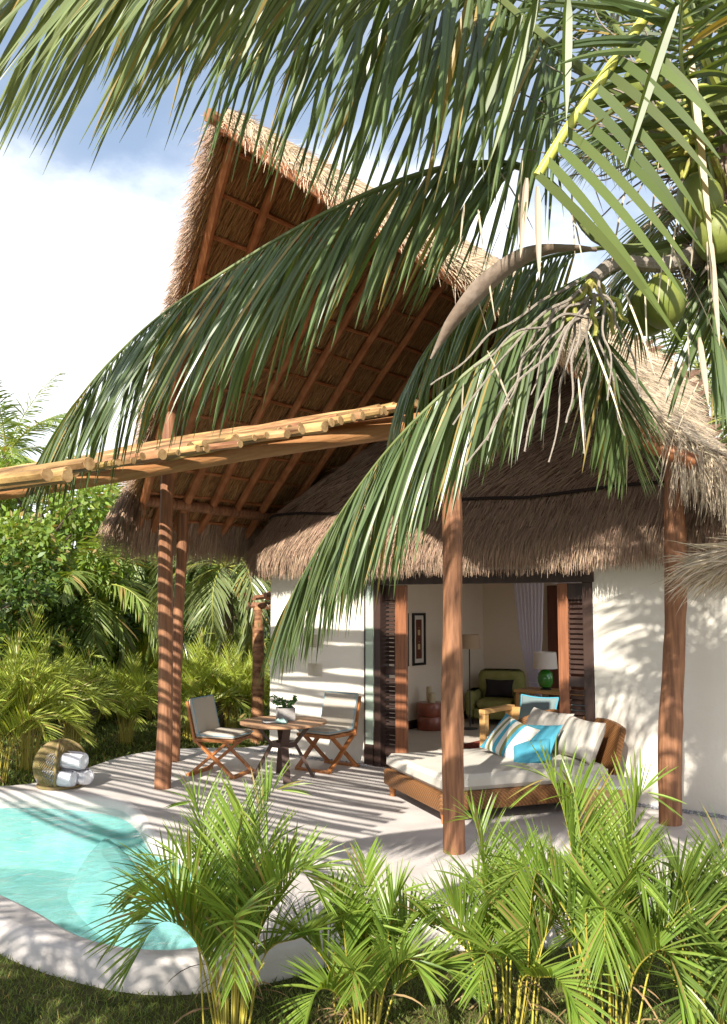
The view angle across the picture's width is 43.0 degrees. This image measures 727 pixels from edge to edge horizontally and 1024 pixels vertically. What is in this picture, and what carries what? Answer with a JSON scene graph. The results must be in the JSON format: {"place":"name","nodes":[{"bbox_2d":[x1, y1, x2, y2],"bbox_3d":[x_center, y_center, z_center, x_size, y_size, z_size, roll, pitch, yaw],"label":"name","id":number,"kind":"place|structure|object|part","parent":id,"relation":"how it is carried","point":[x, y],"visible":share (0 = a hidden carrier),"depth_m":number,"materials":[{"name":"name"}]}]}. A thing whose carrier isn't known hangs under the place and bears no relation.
{"place":"outdoors","nodes":[
{"label":"outdoors","id":0,"kind":"place"},
{"bbox_2d":[0,801,181,942],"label":"pool water","id":1,"kind":"structure","parent":0,"point":[1,824],"depth_m":9.90,"materials":[{"name":"teal liquid"}]},
{"bbox_2d":[0,808,223,945],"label":"pool floor","id":2,"kind":"structure","parent":0,"point":[26,888],"depth_m":10.99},
{"bbox_2d":[67,838,196,949],"bbox_3d":[-2.313,3.903,9.425,1.025,0.420,3.821,4,-7,-34],"label":"pool step","id":3,"kind":"object","parent":2,"relation":"on","point":[172,936],"visible":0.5,"depth_m":9.20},
{"bbox_2d":[0,0,724,548],"label":"sky","id":4,"kind":"structure","parent":0,"point":[83,250],"materials":[{"name":"blue"}]},
{"bbox_2d":[0,745,726,995],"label":"terrace","id":5,"kind":"structure","parent":0,"point":[362,807],"depth_m":9.42,"materials":[{"name":"beige concrete"}]},
{"bbox_2d":[33,738,87,789],"bbox_3d":[-3.858,3.172,11.708,0.634,0.592,0.650,-5,-7,42],"label":"woven basket","id":6,"kind":"object","parent":5,"relation":"on","point":[62,746],"visible":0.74,"depth_m":11.48,"materials":[{"name":"beige wicker"}]},
{"bbox_2d":[36,768,77,786],"bbox_3d":[-3.813,3.302,11.488,0.500,0.205,0.192,-2,-6,20],"label":"rolled towel","id":7,"kind":"object","parent":6,"relation":"in","point":[66,777],"visible":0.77,"depth_m":11.39,"materials":[{"name":"white fabric"}]},
{"bbox_2d":[46,750,88,769],"bbox_3d":[-3.717,3.110,11.583,0.520,0.214,0.200,-2,-6,22],"label":"rolled towel","id":8,"kind":"object","parent":7,"relation":"on","point":[76,760],"visible":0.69,"depth_m":11.48,"materials":[{"name":"white fabric"}]},
{"bbox_2d":[61,768,93,784],"bbox_3d":[-3.643,3.317,11.644,0.500,0.205,0.192,-3,-6,30],"label":"rolled towel","id":9,"kind":"object","parent":6,"relation":"on","point":[85,776],"visible":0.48,"depth_m":11.51,"materials":[{"name":"white fabric"}]},
{"bbox_2d":[154,395,176,789],"bbox_3d":[-2.517,0.979,11.789,0.217,5.074,0.249,3,-6,-32],"label":"wooden post","id":10,"kind":"object","parent":5,"relation":"on","point":[163,767],"visible":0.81,"depth_m":11.69,"materials":[{"name":"brown wood"}]},
{"bbox_2d":[0,399,468,499],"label":"stick pergola","id":11,"kind":"object","parent":10,"relation":"on","point":[288,436],"visible":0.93,"depth_m":8.81,"materials":[{"name":"brown wood"}]},
{"bbox_2d":[172,511,188,761],"bbox_3d":[-2.732,1.837,13.621,0.245,3.714,0.194,0,-5,0],"label":"wooden post","id":12,"kind":"object","parent":5,"relation":"on","point":[181,562],"visible":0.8,"depth_m":13.58,"materials":[{"name":"brown wood"}]},
{"bbox_2d":[186,694,254,778],"bbox_3d":[-1.942,3.035,12.553,0.745,1.021,0.620,-2,-6,20],"label":"cushioned chair","id":13,"kind":"object","parent":5,"relation":"on","point":[203,719],"visible":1,"depth_m":12.44,"materials":[{"name":"grey fabric"}]},
{"bbox_2d":[240,716,326,783],"bbox_3d":[-1.060,3.145,12.207,1.150,0.754,1.145,-1,-6,8],"label":"dining table","id":14,"kind":"object","parent":5,"relation":"on","point":[283,743],"visible":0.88,"depth_m":12.08,"materials":[{"name":"brown wood"}]},
{"bbox_2d":[262,719,275,723],"bbox_3d":[-1.210,2.731,12.045,0.200,0.036,0.140,2,-6,-20],"label":"book","id":15,"kind":"object","parent":14,"relation":"on","point":[266,721],"visible":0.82,"depth_m":11.99,"materials":[{"name":"paper"}]},
{"bbox_2d":[275,718,287,723],"bbox_3d":[-1.070,2.710,12.007,0.172,0.069,0.132,0,-5,0],"label":"folded cloth","id":16,"kind":"object","parent":14,"relation":"on","point":[281,721],"visible":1,"depth_m":11.97,"materials":[{"name":"white fabric"}]},
{"bbox_2d":[269,694,297,720],"bbox_3d":[-1.052,2.593,12.333,0.365,0.366,0.300,0,-5,4],"label":"plant pot","id":17,"kind":"object","parent":14,"relation":"on","point":[285,711],"visible":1,"depth_m":12.24,"materials":[{"name":"ceramic"}]},
{"bbox_2d":[295,691,361,773],"bbox_3d":[-0.493,3.076,12.976,0.620,1.021,0.744,-4,-7,36],"label":"cushioned chair","id":18,"kind":"object","parent":5,"relation":"on","point":[340,712],"visible":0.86,"depth_m":13.03,"materials":[{"name":"grey fabric"}]},
{"bbox_2d":[85,107,726,815],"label":"thatched villa","id":19,"kind":"object","parent":5,"relation":"on","point":[561,521],"visible":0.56,"depth_m":12.00,"materials":[{"name":"paint"}]},
{"bbox_2d":[364,585,373,764],"bbox_3d":[0.081,2.321,13.220,0.161,2.530,0.039,-4,-7,39],"label":"glass door","id":20,"kind":"structure","parent":19,"relation":"in","point":[368,610],"depth_m":13.22,"materials":[{"name":"white"}]},
{"bbox_2d":[385,585,407,764],"bbox_3d":[0.470,2.310,13.104,0.365,2.530,0.060,-4,-7,39],"label":"door panel","id":21,"kind":"structure","parent":19,"relation":"in","point":[400,670],"depth_m":13.08,"materials":[{"name":"brown wood"}]},
{"bbox_2d":[394,613,408,665],"bbox_3d":[0.692,2.317,16.713,0.040,0.960,0.400,-4,-7,39],"label":"framed picture","id":22,"kind":"object","parent":19,"relation":"attached to","point":[408,639],"visible":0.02,"depth_m":16.84,"materials":[{"name":"black wood"}]},
{"bbox_2d":[412,613,425,665],"bbox_3d":[1.031,2.357,17.132,0.040,0.960,0.400,-4,-7,39],"label":"framed picture","id":23,"kind":"object","parent":19,"relation":"attached to","point":[418,638],"visible":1,"depth_m":17.13,"materials":[{"name":"black wood"}]},
{"bbox_2d":[417,701,440,730],"bbox_3d":[1.219,3.690,16.724,0.500,0.483,0.500,-4,-7,39],"label":"drum table","id":24,"kind":"object","parent":19,"relation":"on","point":[428,716],"visible":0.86,"depth_m":16.51,"materials":[{"name":"red leather"}]},
{"bbox_2d":[426,686,431,701],"bbox_3d":[1.195,3.314,16.826,0.100,0.282,0.100,0,-5,0],"label":"pillar candle","id":25,"kind":"object","parent":24,"relation":"on","point":[428,689],"visible":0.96,"depth_m":16.79,"materials":[{"name":"wax"}]},
{"bbox_2d":[429,692,434,702],"bbox_3d":[1.243,3.352,16.690,0.110,0.182,0.110,0,-5,0],"label":"pillar candle","id":26,"kind":"object","parent":24,"relation":"on","point":[432,697],"visible":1,"depth_m":16.64,"materials":[{"name":"wax"}]},
{"bbox_2d":[462,634,479,729],"bbox_3d":[1.938,3.095,16.845,0.400,1.700,0.400,-4,-7,39],"label":"floor lamp","id":27,"kind":"object","parent":19,"relation":"on","point":[470,641],"visible":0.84,"depth_m":16.76,"materials":[{"name":"metal"}]},
{"bbox_2d":[466,668,526,723],"bbox_3d":[2.593,3.543,17.743,1.120,0.980,1.020,-2,-6,19],"label":"armchair","id":28,"kind":"object","parent":19,"relation":"on","point":[479,700],"visible":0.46,"depth_m":17.82,"materials":[{"name":"fabric"}]},
{"bbox_2d":[485,679,513,697],"bbox_3d":[2.622,3.409,17.839,0.560,0.360,0.154,-2,-23,19],"label":"armchair pillow","id":29,"kind":"object","parent":28,"relation":"on","point":[498,688],"visible":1,"depth_m":17.79,"materials":[{"name":"fabric"}]},
{"bbox_2d":[479,704,519,747],"bbox_3d":[2.519,3.173,12.835,1.600,0.800,0.840,-4,-7,39],"label":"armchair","id":30,"kind":"object","parent":19,"relation":"on","point":[512,711],"depth_m":13.05,"materials":[{"name":"brown wood"}]},
{"bbox_2d":[518,694,558,719],"bbox_3d":[2.457,2.829,13.031,0.642,0.482,0.165,-5,-22,44],"label":"scatter pillow","id":31,"kind":"object","parent":30,"relation":"on","point":[528,704],"visible":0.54,"depth_m":13.04,"materials":[{"name":"fabric"}]},
{"bbox_2d":[514,582,581,696],"bbox_3d":[3.803,2.372,16.631,2.540,3.000,0.124,-4,-7,39],"label":"white curtain","id":32,"kind":"object","parent":19,"relation":"hanging from","point":[529,602],"visible":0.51,"depth_m":17.20,"materials":[{"name":"white fabric"}]},
{"bbox_2d":[514,687,583,706],"bbox_3d":[3.605,3.497,16.052,1.900,0.750,0.620,-4,-7,39],"label":"desk","id":33,"kind":"object","parent":19,"relation":"on","point":[532,691],"visible":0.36,"depth_m":16.36,"materials":[{"name":"brown wood"}]},
{"bbox_2d":[533,651,557,689],"bbox_3d":[3.233,2.820,16.404,0.430,0.660,0.430,-4,-7,39],"label":"table lamp","id":34,"kind":"object","parent":33,"relation":"on","point":[544,661],"visible":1,"depth_m":16.27,"materials":[{"name":"glass"}]},
{"bbox_2d":[547,585,583,709],"bbox_3d":[4.034,2.654,17.501,1.100,2.520,0.210,-4,-7,39],"label":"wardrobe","id":35,"kind":"object","parent":19,"relation":"on","point":[552,615],"visible":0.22,"depth_m":17.68,"materials":[{"name":"brown wood"}]},
{"bbox_3d":[3.972,2.646,17.424,1.040,2.440,0.013,-4,-7,39],"label":"door","id":36,"kind":"part","parent":35,"relation":"part of","materials":[{"name":"brown wood"}]},
{"bbox_2d":[557,583,584,719],"bbox_3d":[2.601,2.147,11.397,0.385,2.530,0.060,-4,-7,39],"label":"door panel","id":37,"kind":"structure","parent":19,"relation":"in","point":[567,593],"depth_m":11.45,"materials":[{"name":"brown wood"}]},
{"bbox_2d":[441,456,465,854],"bbox_3d":[0.845,1.257,8.810,0.229,3.952,0.251,0,-5,0],"label":"wooden post","id":38,"kind":"object","parent":5,"relation":"on","point":[452,728],"visible":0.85,"depth_m":8.71,"materials":[{"name":"brown wood"}]},
{"bbox_2d":[384,709,625,823],"bbox_3d":[1.624,2.915,10.862,2.397,0.940,1.766,2,-6,-20],"label":"rattan daybed","id":39,"kind":"object","parent":5,"relation":"on","point":[417,776],"visible":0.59,"depth_m":10.19,"materials":[{"name":"fabric"}]},
{"bbox_2d":[480,713,539,757],"bbox_3d":[1.736,2.693,10.984,0.560,0.540,0.206,17,-33,51],"label":"throw pillow","id":40,"kind":"object","parent":39,"relation":"on","point":[506,735],"visible":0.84,"depth_m":10.91,"materials":[{"name":"fabric"}]},
{"bbox_2d":[513,739,551,762],"bbox_3d":[1.925,2.755,10.577,0.460,0.175,0.440,-14,15,14],"label":"throw pillow","id":41,"kind":"object","parent":39,"relation":"on","point":[524,752],"visible":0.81,"depth_m":10.48,"materials":[{"name":"blue fabric"}]},
{"bbox_2d":[528,725,562,754],"bbox_3d":[2.056,2.702,10.865,0.500,0.500,0.185,-12,-56,44],"label":"throw pillow","id":42,"kind":"object","parent":39,"relation":"on","point":[551,732],"visible":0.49,"depth_m":10.80,"materials":[{"name":"blue fabric"}]},
{"bbox_2d":[526,707,573,754],"bbox_3d":[2.260,2.693,11.411,0.270,0.520,0.800,30,-18,-21],"label":"back cushion","id":43,"kind":"object","parent":39,"relation":"on","point":[537,716],"visible":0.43,"depth_m":11.32,"materials":[{"name":"fabric"}]},
{"bbox_2d":[556,716,605,763],"bbox_3d":[2.521,2.641,10.753,0.270,0.500,0.780,28,-13,-13],"label":"back cushion","id":44,"kind":"object","parent":39,"relation":"on","point":[588,736],"visible":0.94,"depth_m":10.54,"materials":[{"name":"fabric"}]},
{"bbox_2d":[658,460,686,826],"bbox_3d":[3.285,1.376,9.837,0.364,3.920,0.325,0,-5,0],"label":"wooden post","id":45,"kind":"object","parent":5,"relation":"on","point":[670,735],"visible":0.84,"depth_m":9.76,"materials":[{"name":"brown wood"}]},
{"bbox_2d":[0,706,726,1023],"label":"lawn","id":46,"kind":"structure","parent":0,"point":[199,1020],"depth_m":5.93,"materials":[{"name":"green plant"}]},
{"bbox_2d":[0,450,36,514],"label":"leafy tree","id":47,"kind":"object","parent":46,"relation":"on","point":[15,498],"visible":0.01,"depth_m":26.84,"materials":[{"name":"green plant"}]},
{"bbox_2d":[0,494,72,567],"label":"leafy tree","id":48,"kind":"object","parent":46,"relation":"on","point":[34,522],"visible":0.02,"depth_m":20.01,"materials":[{"name":"green plant"}]},
{"bbox_2d":[0,371,74,514],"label":"garden palm","id":49,"kind":"object","parent":46,"relation":"on","point":[11,441],"visible":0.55,"depth_m":25.09,"materials":[{"name":"green plant"}]},
{"bbox_2d":[0,544,95,731],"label":"leafy tree","id":50,"kind":"object","parent":46,"relation":"on","point":[25,591],"visible":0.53,"depth_m":16.87,"materials":[{"name":"green plant"}]},
{"bbox_2d":[0,627,97,784],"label":"areca palm","id":51,"kind":"object","parent":46,"relation":"on","point":[10,704],"visible":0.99,"depth_m":12.92,"materials":[{"name":"plant"}]},
{"bbox_2d":[0,604,129,771],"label":"areca palm","id":52,"kind":"object","parent":46,"relation":"on","point":[27,754],"visible":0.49,"depth_m":13.87,"materials":[{"name":"plant"}]},
{"bbox_2d":[0,446,135,676],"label":"leafy tree","id":53,"kind":"object","parent":46,"relation":"on","point":[39,535],"visible":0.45,"depth_m":18.72,"materials":[{"name":"green plant"}]},
{"bbox_2d":[43,632,156,751],"bbox_3d":[-4.724,3.014,15.335,2.628,2.164,1.856,1,-6,-15],"label":"areca palm","id":54,"kind":"object","parent":46,"relation":"on","point":[87,702],"visible":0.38,"depth_m":15.31,"materials":[{"name":"plant"}]},
{"bbox_2d":[0,521,207,727],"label":"garden palm","id":55,"kind":"object","parent":46,"relation":"on","point":[118,626],"visible":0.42,"depth_m":18.26,"materials":[{"name":"green plant"}]},
{"bbox_2d":[86,650,157,746],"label":"areca palm","id":56,"kind":"object","parent":46,"relation":"on","point":[133,707],"visible":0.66,"depth_m":16.20,"materials":[{"name":"plant"}]},
{"bbox_2d":[97,628,149,720],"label":"areca palm","id":57,"kind":"object","parent":46,"relation":"on","point":[101,717],"visible":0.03,"depth_m":19.68,"materials":[{"name":"plant"}]},
{"bbox_2d":[12,454,240,621],"bbox_3d":[-5.712,1.533,21.911,5.512,6.441,5.182,0,-5,0],"label":"leafy tree","id":58,"kind":"object","parent":46,"relation":"on","point":[132,567],"visible":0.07,"depth_m":21.25,"materials":[{"name":"green plant"}]},
{"bbox_2d":[43,486,215,610],"bbox_3d":[-6.331,2.026,24.876,6.322,6.034,6.474,5,-8,-44],"label":"leafy tree","id":59,"kind":"object","parent":46,"relation":"on","point":[148,563],"depth_m":23.30,"materials":[{"name":"green plant"}]},
{"bbox_2d":[77,578,240,720],"bbox_3d":[-5.182,3.135,21.645,4.527,3.288,4.869,1,-6,-14],"label":"leafy tree","id":60,"kind":"object","parent":46,"relation":"on","point":[133,620],"visible":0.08,"depth_m":20.78,"materials":[{"name":"green plant"}]},
{"bbox_2d":[115,621,204,719],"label":"areca palm","id":61,"kind":"object","parent":46,"relation":"on","point":[152,662],"visible":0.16,"depth_m":19.85,"materials":[{"name":"plant"}]},
{"bbox_2d":[114,535,270,727],"bbox_3d":[-2.829,1.956,18.500,4.286,4.980,4.220,0,-5,0],"label":"garden palm","id":62,"kind":"object","parent":46,"relation":"on","point":[224,609],"visible":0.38,"depth_m":17.84,"materials":[{"name":"green plant"}]},
{"bbox_2d":[129,555,265,621],"bbox_3d":[-5.400,2.505,26.701,6.198,5.430,6.690,3,-6,-26],"label":"leafy tree","id":63,"kind":"object","parent":46,"relation":"on","point":[200,573],"visible":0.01,"depth_m":24.46,"materials":[{"name":"green plant"}]},
{"bbox_2d":[150,625,251,740],"bbox_3d":[-3.065,3.144,16.906,2.308,2.130,2.027,0,-5,5],"label":"areca palm","id":64,"kind":"object","parent":46,"relation":"on","point":[193,685],"visible":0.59,"depth_m":16.81,"materials":[{"name":"plant"}]},
{"bbox_2d":[173,575,270,706],"bbox_3d":[-3.387,3.262,23.587,4.978,3.408,5.133,3,-6,-32],"label":"leafy tree","id":65,"kind":"object","parent":46,"relation":"on","point":[238,624],"visible":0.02,"depth_m":23.18,"materials":[{"name":"green plant"}]},
{"bbox_2d":[182,605,269,694],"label":"areca palm","id":66,"kind":"object","parent":46,"relation":"on","point":[211,648],"visible":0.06,"depth_m":20.04,"materials":[{"name":"plant"}]},
{"bbox_2d":[197,631,269,727],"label":"areca palm","id":67,"kind":"object","parent":46,"relation":"on","point":[234,677],"visible":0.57,"depth_m":17.33,"materials":[{"name":"plant"}]},
{"bbox_2d":[212,649,269,732],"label":"areca palm","id":68,"kind":"object","parent":46,"relation":"on","point":[249,679],"visible":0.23,"depth_m":17.37,"materials":[{"name":"plant"}]},
{"bbox_2d":[81,757,419,1023],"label":"areca palm","id":69,"kind":"object","parent":46,"relation":"on","point":[216,912],"visible":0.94,"depth_m":5.40,"materials":[{"name":"green plant"}]},
{"bbox_2d":[234,625,269,708],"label":"areca palm","id":70,"kind":"object","parent":46,"relation":"on","point":[265,650],"visible":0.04,"depth_m":21.48,"materials":[{"name":"plant"}]},
{"bbox_2d":[244,591,270,743],"bbox_3d":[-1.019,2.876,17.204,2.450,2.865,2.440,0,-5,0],"label":"wooden post","id":71,"kind":"object","parent":46,"relation":"on","point":[257,704],"visible":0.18,"depth_m":16.63,"materials":[{"name":"brown wood"}]},
{"bbox_2d":[0,0,726,686],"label":"coconut palm","id":72,"kind":"object","parent":46,"relation":"on","point":[676,126],"visible":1,"depth_m":4.38,"materials":[{"name":"green plant"}]},
{"bbox_2d":[249,836,485,1023],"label":"areca palm","id":73,"kind":"object","parent":46,"relation":"on","point":[366,958],"visible":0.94,"depth_m":5.40,"materials":[{"name":"green plant"}]},
{"bbox_2d":[462,971,484,1007],"bbox_3d":[0.693,3.047,5.851,0.090,0.264,0.188,2,-6,-23],"label":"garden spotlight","id":74,"kind":"object","parent":46,"relation":"on","point":[472,999],"visible":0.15,"depth_m":5.82,"materials":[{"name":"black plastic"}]},
{"bbox_2d":[394,787,622,1023],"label":"areca palm","id":75,"kind":"object","parent":46,"relation":"on","point":[522,924],"visible":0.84,"depth_m":5.50,"materials":[{"name":"green plant"}]},
{"bbox_2d":[462,738,726,1023],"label":"areca palm","id":76,"kind":"object","parent":46,"relation":"on","point":[605,926],"visible":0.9,"depth_m":5.26,"materials":[{"name":"green plant"}]},
{"bbox_2d":[545,804,726,1023],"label":"areca palm","id":77,"kind":"object","parent":46,"relation":"on","point":[711,921],"visible":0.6,"depth_m":5.13,"materials":[{"name":"plant"}]},
{"bbox_2d":[587,290,725,436],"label":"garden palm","id":78,"kind":"object","parent":46,"relation":"on","point":[696,365],"visible":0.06,"depth_m":21.23,"materials":[{"name":"green plant"}]},
{"bbox_2d":[659,293,726,448],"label":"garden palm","id":79,"kind":"object","parent":46,"relation":"on","point":[723,439],"visible":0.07,"depth_m":16.15,"materials":[{"name":"green plant"}]},
{"bbox_2d":[464,740,479,748],"bbox_3d":[2.736,3.732,14.656,2.100,0.015,1.500,-4,-7,39],"label":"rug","id":80,"kind":"object","parent":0,"point":[473,745],"visible":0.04,"depth_m":14.77,"materials":[{"name":"red fabric"}]},
{"bbox_2d":[255,750,726,819],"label":"baseboard","id":81,"kind":"structure","parent":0,"point":[686,811],"depth_m":10.48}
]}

